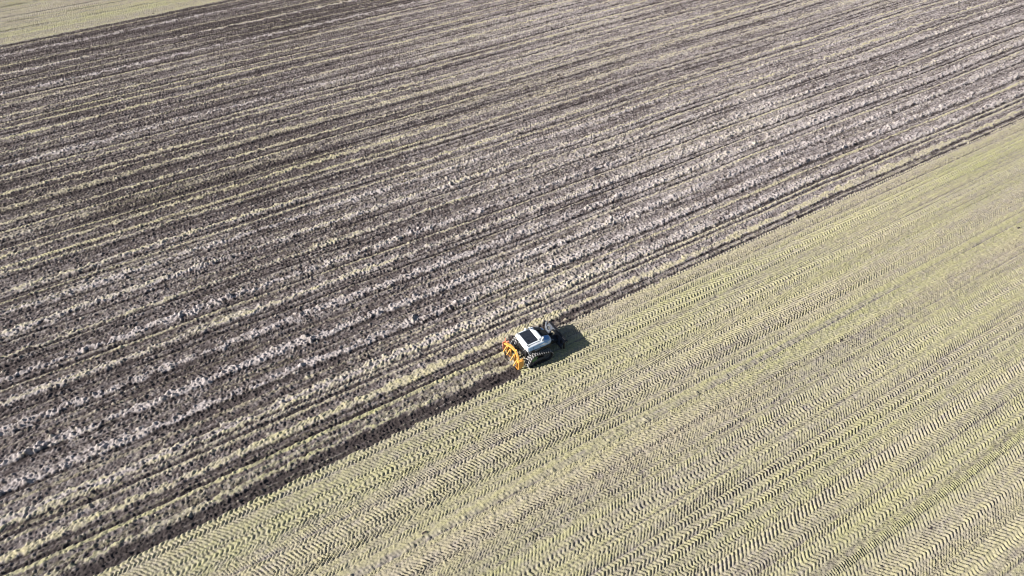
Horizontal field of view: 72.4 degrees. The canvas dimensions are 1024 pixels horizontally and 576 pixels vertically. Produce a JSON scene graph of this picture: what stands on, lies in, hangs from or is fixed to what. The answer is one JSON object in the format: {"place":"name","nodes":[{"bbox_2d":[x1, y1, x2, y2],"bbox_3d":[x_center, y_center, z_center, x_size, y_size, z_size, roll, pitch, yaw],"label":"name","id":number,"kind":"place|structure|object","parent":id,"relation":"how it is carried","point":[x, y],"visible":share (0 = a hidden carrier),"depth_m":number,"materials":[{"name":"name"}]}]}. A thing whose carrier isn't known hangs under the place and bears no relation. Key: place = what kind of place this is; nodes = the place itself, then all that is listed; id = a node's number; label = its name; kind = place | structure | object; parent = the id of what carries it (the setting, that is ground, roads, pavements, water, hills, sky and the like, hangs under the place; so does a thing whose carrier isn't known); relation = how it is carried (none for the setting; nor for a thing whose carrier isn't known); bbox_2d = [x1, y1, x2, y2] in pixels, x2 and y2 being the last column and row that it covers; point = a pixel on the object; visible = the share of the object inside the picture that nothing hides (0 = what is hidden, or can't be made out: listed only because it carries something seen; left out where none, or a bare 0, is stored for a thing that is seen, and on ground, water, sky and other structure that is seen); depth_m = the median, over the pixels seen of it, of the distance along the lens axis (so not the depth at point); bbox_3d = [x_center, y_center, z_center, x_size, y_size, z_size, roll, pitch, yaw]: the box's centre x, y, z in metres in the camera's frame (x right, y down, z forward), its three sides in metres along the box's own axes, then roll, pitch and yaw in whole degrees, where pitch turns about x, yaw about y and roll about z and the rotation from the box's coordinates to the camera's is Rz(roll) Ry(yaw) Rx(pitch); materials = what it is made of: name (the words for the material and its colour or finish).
{"place":"outdoors","nodes":[
{"label":"outdoors","id":0,"kind":"place"},
{"bbox_2d":[0,0,226,44],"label":"stubble field","id":1,"kind":"structure","parent":0,"point":[22,20],"depth_m":99.94,"materials":[{"name":"soil"}]},
{"bbox_2d":[0,0,1023,575],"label":"tilled field","id":2,"kind":"structure","parent":0,"point":[250,250],"depth_m":69.22,"materials":[{"name":"soil"}]},
{"bbox_2d":[94,118,1023,575],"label":"stubble field","id":3,"kind":"structure","parent":0,"point":[834,388],"depth_m":48.33,"materials":[{"name":"beige plant"}]},
{"bbox_2d":[510,321,567,368],"bbox_3d":[1.913,4.022,53.476,4.042,2.197,2.770,-22,48,-22],"label":"crawler tractor","id":4,"kind":"object","parent":3,"relation":"on","point":[531,344],"visible":1,"depth_m":52.85,"materials":[{"name":"white paint"}]},
{"bbox_2d":[502,338,523,369],"bbox_3d":[-0.022,5.026,53.046,0.792,1.409,2.385,-22,48,-22],"label":"soil loosener","id":5,"kind":"object","parent":4,"relation":"attached to","point":[519,363],"visible":1,"depth_m":52.90,"materials":[{"name":"orange paint"}]}
]}

